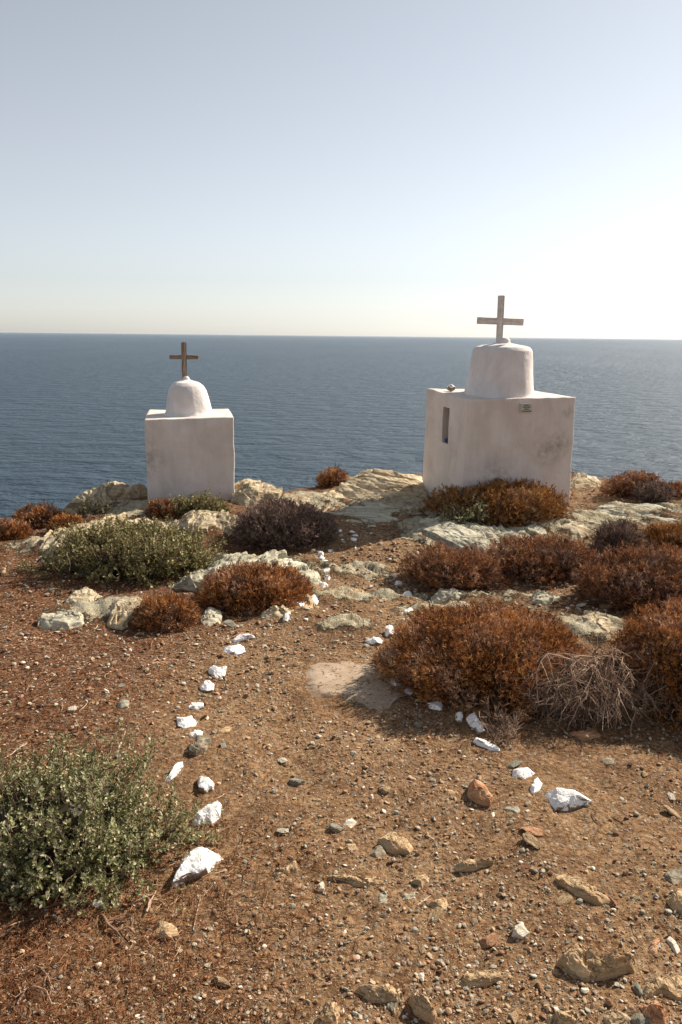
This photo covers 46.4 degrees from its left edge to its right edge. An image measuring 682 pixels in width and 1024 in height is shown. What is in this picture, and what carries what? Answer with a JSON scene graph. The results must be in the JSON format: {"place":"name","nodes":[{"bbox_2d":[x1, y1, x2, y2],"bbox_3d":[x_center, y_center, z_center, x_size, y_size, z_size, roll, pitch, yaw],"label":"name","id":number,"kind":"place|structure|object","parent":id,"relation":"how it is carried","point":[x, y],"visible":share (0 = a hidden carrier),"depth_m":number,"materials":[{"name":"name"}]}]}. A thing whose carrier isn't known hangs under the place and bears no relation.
{"place":"outdoors","nodes":[
{"label":"outdoors","id":0,"kind":"place"},
{"bbox_2d":[0,473,681,1023],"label":"ground","id":1,"kind":"structure","parent":0,"point":[552,759],"depth_m":2.81,"materials":[{"name":"soil"}]},
{"bbox_2d":[0,516,35,541],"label":"dry shrub","id":2,"kind":"object","parent":1,"relation":"on","point":[11,530],"visible":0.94,"depth_m":6.00,"materials":[{"name":"orange plant"}]},
{"bbox_2d":[15,980,51,1004],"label":"dead branch","id":3,"kind":"object","parent":1,"relation":"on","point":[20,998],"visible":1,"depth_m":1.96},
{"bbox_2d":[11,498,70,528],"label":"dry shrub","id":4,"kind":"object","parent":1,"relation":"on","point":[36,517],"visible":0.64,"depth_m":6.51,"materials":[{"name":"orange plant"}]},
{"bbox_2d":[37,610,84,629],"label":"rock outcrop","id":5,"kind":"object","parent":1,"relation":"on","point":[66,620],"visible":0.81,"depth_m":4.42,"materials":[{"name":"stone"}]},
{"bbox_2d":[45,511,85,530],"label":"dry shrub","id":6,"kind":"object","parent":1,"relation":"on","point":[63,519],"visible":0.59,"depth_m":6.16,"materials":[{"name":"orange plant"}]},
{"bbox_2d":[64,587,101,603],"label":"rock outcrop","id":7,"kind":"object","parent":1,"relation":"on","point":[86,594],"visible":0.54,"depth_m":4.78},
{"bbox_2d":[73,498,115,516],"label":"green shrub","id":8,"kind":"object","parent":1,"relation":"on","point":[86,509],"visible":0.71,"depth_m":6.62,"materials":[{"name":"green plant"}]},
{"bbox_2d":[38,512,165,562],"bbox_3d":[-1.808,0.209,5.876,1.122,0.301,0.536,-11,17,-43],"label":"rock outcrop","id":9,"kind":"object","parent":1,"relation":"on","point":[48,538],"visible":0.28,"depth_m":5.81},
{"bbox_2d":[63,481,146,513],"bbox_3d":[-2.227,-0.074,7.725,0.871,0.468,0.498,1,12,0],"label":"rock outcrop","id":10,"kind":"object","parent":1,"relation":"on","point":[107,493],"visible":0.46,"depth_m":7.55,"materials":[{"name":"stone"}]},
{"bbox_2d":[0,720,225,923],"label":"green shrub","id":11,"kind":"object","parent":1,"relation":"on","point":[76,823],"visible":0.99,"depth_m":2.40,"materials":[{"name":"green plant"}]},
{"bbox_2d":[102,911,135,941],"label":"dead branch","id":12,"kind":"object","parent":1,"relation":"on","point":[111,926],"visible":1,"depth_m":2.19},
{"bbox_2d":[16,512,227,588],"bbox_3d":[-1.456,0.213,5.376,1.432,0.436,1.044,1,12,0],"label":"green shrub","id":13,"kind":"object","parent":1,"relation":"on","point":[139,551],"visible":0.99,"depth_m":5.20,"materials":[{"name":"green plant"}]},
{"bbox_2d":[117,699,128,708],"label":"rock","id":14,"kind":"object","parent":1,"relation":"on","point":[123,703],"visible":0.99,"depth_m":3.43,"materials":[{"name":"grey stone"}]},
{"bbox_2d":[106,596,147,629],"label":"rock outcrop","id":15,"kind":"object","parent":1,"relation":"on","point":[118,606],"visible":0.52,"depth_m":4.52,"materials":[{"name":"stone"}]},
{"bbox_2d":[143,497,175,518],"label":"dry shrub","id":16,"kind":"object","parent":1,"relation":"on","point":[156,507],"visible":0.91,"depth_m":6.53,"materials":[{"name":"orange plant"}]},
{"bbox_2d":[129,591,201,632],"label":"dry shrub","id":17,"kind":"object","parent":1,"relation":"on","point":[158,612],"visible":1,"depth_m":4.41,"materials":[{"name":"orange plant"}]},
{"bbox_2d":[152,921,179,939],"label":"rock","id":18,"kind":"object","parent":1,"relation":"on","point":[164,928],"visible":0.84,"depth_m":2.16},
{"bbox_2d":[165,762,182,781],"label":"white stone","id":19,"kind":"object","parent":1,"relation":"on","point":[177,769],"visible":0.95,"depth_m":2.93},
{"bbox_2d":[176,716,196,727],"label":"white stone","id":20,"kind":"object","parent":1,"relation":"on","point":[186,722],"visible":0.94,"depth_m":3.29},
{"bbox_2d":[144,342,234,501],"bbox_3d":[-1.408,-0.610,7.426,0.785,1.904,0.906,-2,13,-10],"label":"shrine","id":21,"kind":"object","parent":1,"relation":"on","point":[189,439],"visible":0.67,"depth_m":7.04,"materials":[{"name":"paint"}]},
{"bbox_2d":[171,847,220,887],"bbox_3d":[-0.444,1.103,2.438,0.104,0.132,0.197,6,14,25],"label":"white stone","id":22,"kind":"object","parent":1,"relation":"on","point":[198,862],"visible":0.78,"depth_m":2.40,"materials":[{"name":"stone"}]},
{"bbox_2d":[188,702,203,709],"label":"white stone","id":23,"kind":"object","parent":1,"relation":"on","point":[199,705],"visible":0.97,"depth_m":3.46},
{"bbox_2d":[163,488,232,517],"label":"green shrub","id":24,"kind":"object","parent":1,"relation":"on","point":[190,503],"visible":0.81,"depth_m":6.56,"materials":[{"name":"green plant"}]},
{"bbox_2d":[188,735,210,756],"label":"rock","id":25,"kind":"object","parent":1,"relation":"on","point":[199,744],"visible":0.93,"depth_m":3.09,"materials":[{"name":"grey stone"}]},
{"bbox_2d":[198,776,214,793],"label":"white stone","id":26,"kind":"object","parent":1,"relation":"on","point":[206,784],"visible":1,"depth_m":2.86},
{"bbox_2d":[199,680,214,692],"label":"white stone","id":27,"kind":"object","parent":1,"relation":"on","point":[207,686],"visible":0.94,"depth_m":3.67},
{"bbox_2d":[192,801,221,825],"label":"white stone","id":28,"kind":"object","parent":1,"relation":"on","point":[210,812],"visible":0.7,"depth_m":2.68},
{"bbox_2d":[174,510,246,534],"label":"rock outcrop","id":29,"kind":"object","parent":1,"relation":"on","point":[205,520],"visible":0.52,"depth_m":6.20,"materials":[{"name":"stone"}]},
{"bbox_2d":[201,607,221,624],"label":"rock outcrop","id":30,"kind":"object","parent":1,"relation":"on","point":[211,615],"visible":0.83,"depth_m":4.53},
{"bbox_2d":[208,665,226,677],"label":"white stone","id":31,"kind":"object","parent":1,"relation":"on","point":[215,671],"visible":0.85,"depth_m":3.84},
{"bbox_2d":[214,976,231,987],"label":"loose stone","id":32,"kind":"object","parent":1,"relation":"on","point":[220,981],"visible":1,"depth_m":2.00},
{"bbox_2d":[223,644,245,654],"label":"white stone","id":33,"kind":"object","parent":1,"relation":"on","point":[239,649],"visible":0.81,"depth_m":4.11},
{"bbox_2d":[232,634,254,642],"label":"white stone","id":34,"kind":"object","parent":1,"relation":"on","point":[242,638],"visible":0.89,"depth_m":4.26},
{"bbox_2d":[167,549,321,591],"bbox_3d":[-0.632,0.444,5.251,1.072,0.329,0.560,1,12,0],"label":"rock outcrop","id":35,"kind":"object","parent":1,"relation":"on","point":[192,581],"visible":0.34,"depth_m":5.22,"materials":[{"name":"stone"}]},
{"bbox_2d":[193,558,315,616],"bbox_3d":[-0.521,0.447,4.883,0.775,0.306,0.628,1,12,0],"label":"dry shrub","id":36,"kind":"object","parent":1,"relation":"on","point":[254,586],"visible":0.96,"depth_m":4.76,"materials":[{"name":"orange plant"}]},
{"bbox_2d":[231,478,282,505],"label":"rock outcrop","id":37,"kind":"object","parent":1,"relation":"on","point":[249,492],"visible":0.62,"depth_m":7.06,"materials":[{"name":"stone"}]},
{"bbox_2d":[261,605,290,619],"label":"rock outcrop","id":38,"kind":"object","parent":1,"relation":"on","point":[275,611],"visible":0.66,"depth_m":4.59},
{"bbox_2d":[227,497,339,552],"bbox_3d":[-0.418,0.075,6.053,0.881,0.386,0.691,1,12,0],"label":"dry shrub","id":39,"kind":"object","parent":1,"relation":"on","point":[271,523],"visible":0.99,"depth_m":5.90,"materials":[{"name":"grey plant"}]},
{"bbox_2d":[273,860,297,878],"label":"rock","id":40,"kind":"object","parent":1,"relation":"on","point":[292,867],"visible":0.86,"depth_m":2.41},
{"bbox_2d":[289,778,304,785],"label":"loose stone","id":41,"kind":"object","parent":1,"relation":"on","point":[295,781],"visible":1,"depth_m":2.92,"materials":[{"name":"grey stone"}]},
{"bbox_2d":[294,583,315,608],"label":"rock outcrop","id":42,"kind":"object","parent":1,"relation":"on","point":[310,603],"visible":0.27,"depth_m":4.79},
{"bbox_2d":[280,490,351,510],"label":"rock outcrop","id":43,"kind":"object","parent":1,"relation":"on","point":[332,493],"visible":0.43,"depth_m":7.03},
{"bbox_2d":[311,1002,339,1023],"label":"rock","id":44,"kind":"object","parent":1,"relation":"on","point":[329,1014],"visible":0.96,"depth_m":1.89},
{"bbox_2d":[315,462,349,488],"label":"dry shrub","id":45,"kind":"object","parent":1,"relation":"on","point":[335,477],"visible":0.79,"depth_m":7.88,"materials":[{"name":"orange plant"}]},
{"bbox_2d":[329,823,343,832],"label":"loose stone","id":46,"kind":"object","parent":1,"relation":"on","point":[332,826],"visible":0.98,"depth_m":2.62,"materials":[{"name":"grey stone"}]},
{"bbox_2d":[0,472,681,1023],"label":"stones","id":47,"kind":"object","parent":1,"relation":"on","point":[414,928],"visible":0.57,"depth_m":2.46,"materials":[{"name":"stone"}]},
{"bbox_2d":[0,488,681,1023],"bbox_3d":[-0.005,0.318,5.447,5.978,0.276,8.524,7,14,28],"label":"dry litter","id":48,"kind":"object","parent":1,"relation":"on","point":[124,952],"visible":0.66,"depth_m":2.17,"materials":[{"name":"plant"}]},
{"bbox_2d":[297,659,411,712],"bbox_3d":[0.088,0.822,3.700,0.623,0.049,0.711,1,12,0],"label":"concrete patch","id":49,"kind":"object","parent":1,"relation":"on","point":[344,679],"visible":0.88,"depth_m":3.71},
{"bbox_2d":[328,874,382,886],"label":"rock","id":50,"kind":"object","parent":1,"relation":"on","point":[359,880],"visible":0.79,"depth_m":2.38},
{"bbox_2d":[365,637,382,644],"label":"white stone","id":51,"kind":"object","parent":1,"relation":"on","point":[374,640],"visible":0.81,"depth_m":4.19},
{"bbox_2d":[370,845,385,857],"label":"rock","id":52,"kind":"object","parent":1,"relation":"on","point":[378,851],"visible":0.99,"depth_m":2.52,"materials":[{"name":"grey stone"}]},
{"bbox_2d":[354,983,402,1004],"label":"rock","id":53,"kind":"object","parent":1,"relation":"on","point":[387,992],"visible":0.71,"depth_m":1.96,"materials":[{"name":"stone"}]},
{"bbox_2d":[335,469,427,498],"bbox_3d":[0.357,-0.197,7.356,0.876,0.335,0.902,1,12,0],"label":"rock outcrop","id":54,"kind":"object","parent":1,"relation":"on","point":[373,483],"visible":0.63,"depth_m":7.25,"materials":[{"name":"stone"}]},
{"bbox_2d":[323,498,440,523],"bbox_3d":[0.328,-0.022,6.872,1.179,0.147,1.044,1,12,0],"label":"rock outcrop","id":55,"kind":"object","parent":1,"relation":"on","point":[372,512],"visible":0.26,"depth_m":6.62,"materials":[{"name":"stone"}]},
{"bbox_2d":[385,625,393,637],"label":"white stone","id":56,"kind":"object","parent":1,"relation":"on","point":[388,630],"visible":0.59,"depth_m":4.31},
{"bbox_2d":[377,831,413,854],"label":"rock","id":57,"kind":"object","parent":1,"relation":"on","point":[394,843],"visible":0.99,"depth_m":2.54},
{"bbox_2d":[411,874,428,888],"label":"rock","id":58,"kind":"object","parent":1,"relation":"on","point":[419,879],"visible":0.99,"depth_m":2.38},
{"bbox_2d":[408,990,437,1023],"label":"rock","id":59,"kind":"object","parent":1,"relation":"on","point":[419,1004],"visible":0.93,"depth_m":1.92,"materials":[{"name":"stone"}]},
{"bbox_2d":[427,700,442,710],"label":"white stone","id":60,"kind":"object","parent":1,"relation":"on","point":[437,706],"visible":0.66,"depth_m":3.47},
{"bbox_2d":[428,907,442,923],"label":"loose stone","id":61,"kind":"object","parent":1,"relation":"on","point":[436,913],"visible":1,"depth_m":2.24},
{"bbox_2d":[427,898,448,911],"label":"rock","id":62,"kind":"object","parent":1,"relation":"on","point":[442,903],"visible":0.89,"depth_m":2.29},
{"bbox_2d":[430,588,463,603],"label":"rock outcrop","id":63,"kind":"object","parent":1,"relation":"on","point":[441,595],"visible":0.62,"depth_m":4.93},
{"bbox_2d":[390,540,519,593],"bbox_3d":[0.770,0.360,5.261,0.805,0.360,0.651,-6,14,-26],"label":"dry shrub","id":64,"kind":"object","parent":1,"relation":"on","point":[452,567],"visible":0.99,"depth_m":5.15,"materials":[{"name":"brown plant"}]},
{"bbox_2d":[440,494,493,524],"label":"green shrub","id":65,"kind":"object","parent":1,"relation":"on","point":[464,516],"visible":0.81,"depth_m":6.28,"materials":[{"name":"green plant"}]},
{"bbox_2d":[450,858,494,872],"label":"rock","id":66,"kind":"object","parent":1,"relation":"on","point":[467,865],"visible":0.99,"depth_m":2.44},
{"bbox_2d":[466,712,484,731],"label":"white stone","id":67,"kind":"object","parent":1,"relation":"on","point":[475,725],"visible":0.8,"depth_m":3.32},
{"bbox_2d":[369,597,589,723],"bbox_3d":[0.669,0.643,3.779,1.084,0.435,1.019,1,12,0],"label":"dry shrub","id":68,"kind":"object","parent":1,"relation":"on","point":[474,656],"visible":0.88,"depth_m":3.58,"materials":[{"name":"orange plant"}]},
{"bbox_2d":[467,779,492,806],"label":"rock","id":69,"kind":"object","parent":1,"relation":"on","point":[479,793],"visible":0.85,"depth_m":2.77,"materials":[{"name":"orange stone"}]},
{"bbox_2d":[417,517,546,553],"bbox_3d":[1.070,0.180,6.201,1.146,0.203,0.727,-4,13,-21],"label":"rock outcrop","id":70,"kind":"object","parent":1,"relation":"on","point":[453,533],"visible":0.6,"depth_m":6.07,"materials":[{"name":"stone"}]},
{"bbox_2d":[455,969,511,988],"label":"rock","id":71,"kind":"object","parent":1,"relation":"on","point":[483,978],"visible":0.98,"depth_m":2.02,"materials":[{"name":"stone"}]},
{"bbox_2d":[473,737,499,750],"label":"white stone","id":72,"kind":"object","parent":1,"relation":"on","point":[477,741],"visible":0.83,"depth_m":3.15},
{"bbox_2d":[480,932,498,947],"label":"loose stone","id":73,"kind":"object","parent":1,"relation":"on","point":[493,937],"visible":0.98,"depth_m":2.16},
{"bbox_2d":[418,477,573,527],"bbox_3d":[1.285,-0.100,6.615,1.322,0.408,0.924,1,12,0],"label":"dry shrub","id":74,"kind":"object","parent":1,"relation":"on","point":[520,504],"visible":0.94,"depth_m":6.39,"materials":[{"name":"brown plant"}]},
{"bbox_2d":[423,295,574,504],"bbox_3d":[1.385,-0.840,7.008,1.080,2.054,0.789,-4,13,-20],"label":"shrine","id":75,"kind":"object","parent":1,"relation":"on","point":[497,417],"visible":0.72,"depth_m":6.72,"materials":[{"name":"paint"}]},
{"bbox_2d":[468,696,531,748],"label":"dry sprigs","id":76,"kind":"object","parent":1,"relation":"on","point":[509,729],"visible":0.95,"depth_m":3.26,"materials":[{"name":"plant"}]},
{"bbox_2d":[511,922,529,938],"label":"rock","id":77,"kind":"object","parent":1,"relation":"on","point":[519,930],"visible":1,"depth_m":2.18,"materials":[{"name":"stone"}]},
{"bbox_2d":[512,767,533,779],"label":"white stone","id":78,"kind":"object","parent":1,"relation":"on","point":[518,772],"visible":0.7,"depth_m":2.94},
{"bbox_2d":[522,832,541,848],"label":"loose stone","id":79,"kind":"object","parent":1,"relation":"on","point":[530,839],"visible":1,"depth_m":2.53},
{"bbox_2d":[521,826,543,836],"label":"loose stone","id":80,"kind":"object","parent":1,"relation":"on","point":[534,831],"visible":1,"depth_m":2.59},
{"bbox_2d":[530,777,542,794],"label":"white stone","id":81,"kind":"object","parent":1,"relation":"on","point":[536,786],"visible":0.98,"depth_m":2.85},
{"bbox_2d":[473,530,603,590],"bbox_3d":[1.353,0.312,5.410,0.989,0.372,0.756,1,12,0],"label":"dry shrub","id":82,"kind":"object","parent":1,"relation":"on","point":[544,563],"visible":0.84,"depth_m":5.29,"materials":[{"name":"brown plant"}]},
{"bbox_2d":[531,590,559,605],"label":"rock outcrop","id":83,"kind":"object","parent":1,"relation":"on","point":[543,598],"visible":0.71,"depth_m":4.87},
{"bbox_2d":[546,1010,576,1023],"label":"rock","id":84,"kind":"object","parent":1,"relation":"on","point":[564,1017],"visible":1,"depth_m":1.88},
{"bbox_2d":[555,894,572,904],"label":"loose stone","id":85,"kind":"object","parent":1,"relation":"on","point":[564,899],"visible":1,"depth_m":2.30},
{"bbox_2d":[545,788,591,810],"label":"white stone","id":86,"kind":"object","parent":1,"relation":"on","point":[562,799],"visible":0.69,"depth_m":2.76,"materials":[{"name":"stone"}]},
{"bbox_2d":[561,519,595,538],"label":"rock outcrop","id":87,"kind":"object","parent":1,"relation":"on","point":[580,530],"visible":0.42,"depth_m":6.18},
{"bbox_2d":[554,873,611,905],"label":"rock","id":88,"kind":"object","parent":1,"relation":"on","point":[577,886],"visible":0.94,"depth_m":2.34,"materials":[{"name":"stone"}]},
{"bbox_2d":[570,472,600,487],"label":"rock outcrop","id":89,"kind":"object","parent":1,"relation":"on","point":[581,480],"visible":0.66,"depth_m":7.80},
{"bbox_2d":[570,729,600,740],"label":"rock","id":90,"kind":"object","parent":1,"relation":"on","point":[586,735],"visible":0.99,"depth_m":3.24,"materials":[{"name":"orange stone"}]},
{"bbox_2d":[510,636,679,732],"bbox_3d":[1.104,0.698,3.436,0.838,0.350,0.618,1,12,0],"label":"dead shrub","id":91,"kind":"object","parent":1,"relation":"on","point":[604,688],"visible":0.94,"depth_m":3.37,"materials":[{"name":"plant"}]},
{"bbox_2d":[577,612,613,632],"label":"rock outcrop","id":92,"kind":"object","parent":1,"relation":"on","point":[604,622],"visible":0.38,"depth_m":4.45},
{"bbox_2d":[556,947,637,982],"bbox_3d":[0.665,1.177,2.046,0.231,0.108,0.095,1,12,0],"label":"rock","id":93,"kind":"object","parent":1,"relation":"on","point":[586,966],"visible":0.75,"depth_m":2.03,"materials":[{"name":"stone"}]},
{"bbox_2d":[603,1010,629,1023],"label":"rock","id":94,"kind":"object","parent":1,"relation":"on","point":[615,1017],"visible":1,"depth_m":1.89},
{"bbox_2d":[588,516,648,555],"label":"dry shrub","id":95,"kind":"object","parent":1,"relation":"on","point":[616,536],"visible":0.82,"depth_m":5.76,"materials":[{"name":"grey plant"}]},
{"bbox_2d":[569,538,681,616],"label":"dry shrub","id":96,"kind":"object","parent":1,"relation":"on","point":[629,582],"visible":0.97,"depth_m":4.79,"materials":[{"name":"brown plant"}]},
{"bbox_2d":[593,468,665,498],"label":"dry shrub","id":97,"kind":"object","parent":1,"relation":"on","point":[621,485],"visible":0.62,"depth_m":7.13,"materials":[{"name":"brown plant"}]},
{"bbox_2d":[593,503,679,521],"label":"rock outcrop","id":98,"kind":"object","parent":1,"relation":"on","point":[607,508],"visible":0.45,"depth_m":6.64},
{"bbox_2d":[633,981,642,995],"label":"loose stone","id":99,"kind":"object","parent":1,"relation":"on","point":[638,990],"visible":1,"depth_m":1.98,"materials":[{"name":"grey stone"}]},
{"bbox_2d":[630,1013,649,1023],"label":"loose stone","id":100,"kind":"object","parent":1,"relation":"on","point":[638,1018],"visible":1,"depth_m":1.88,"materials":[{"name":"grey stone"}]},
{"bbox_2d":[605,596,681,731],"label":"dry shrub","id":101,"kind":"object","parent":1,"relation":"on","point":[662,629],"visible":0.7,"depth_m":3.49,"materials":[{"name":"orange plant"}]},
{"bbox_2d":[630,478,676,502],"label":"dry shrub","id":102,"kind":"object","parent":1,"relation":"on","point":[657,492],"visible":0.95,"depth_m":6.89,"materials":[{"name":"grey plant"}]},
{"bbox_2d":[648,938,659,955],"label":"rock","id":103,"kind":"object","parent":1,"relation":"on","point":[654,949],"visible":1,"depth_m":2.12,"materials":[{"name":"orange stone"}]},
{"bbox_2d":[642,1000,668,1023],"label":"rock","id":104,"kind":"object","parent":1,"relation":"on","point":[655,1012],"visible":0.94,"depth_m":1.88,"materials":[{"name":"orange stone"}]},
{"bbox_2d":[639,519,681,549],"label":"dry shrub","id":105,"kind":"object","parent":1,"relation":"on","point":[666,533],"visible":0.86,"depth_m":5.84,"materials":[{"name":"brown plant"}]},
{"bbox_2d":[641,975,681,1001],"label":"rock","id":106,"kind":"object","parent":1,"relation":"on","point":[669,986],"visible":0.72,"depth_m":1.98,"materials":[{"name":"stone"}]},
{"bbox_2d":[661,481,681,497],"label":"dry shrub","id":107,"kind":"object","parent":1,"relation":"on","point":[676,486],"visible":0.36,"depth_m":7.05,"materials":[{"name":"brown plant"}]},
{"bbox_2d":[663,805,680,818],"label":"loose stone","id":108,"kind":"object","parent":1,"relation":"on","point":[672,812],"visible":0.98,"depth_m":2.72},
{"bbox_2d":[664,867,681,884],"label":"rock","id":109,"kind":"object","parent":1,"relation":"on","point":[674,875],"visible":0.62,"depth_m":2.38,"materials":[{"name":"grey stone"}]},
{"bbox_2d":[666,936,679,955],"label":"rock","id":110,"kind":"object","parent":1,"relation":"on","point":[672,943],"visible":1,"depth_m":2.13,"materials":[{"name":"stone"}]},
{"bbox_2d":[667,888,681,914],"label":"rock","id":111,"kind":"object","parent":1,"relation":"on","point":[674,901],"visible":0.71,"depth_m":2.27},
{"bbox_2d":[0,332,681,526],"bbox_3d":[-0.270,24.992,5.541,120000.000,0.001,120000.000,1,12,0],"label":"sea","id":112,"kind":"structure","parent":0,"point":[75,408],"depth_m":325.73,"materials":[{"name":"liquid"}]},
{"bbox_2d":[0,0,681,338],"label":"sky","id":113,"kind":"structure","parent":0,"point":[225,167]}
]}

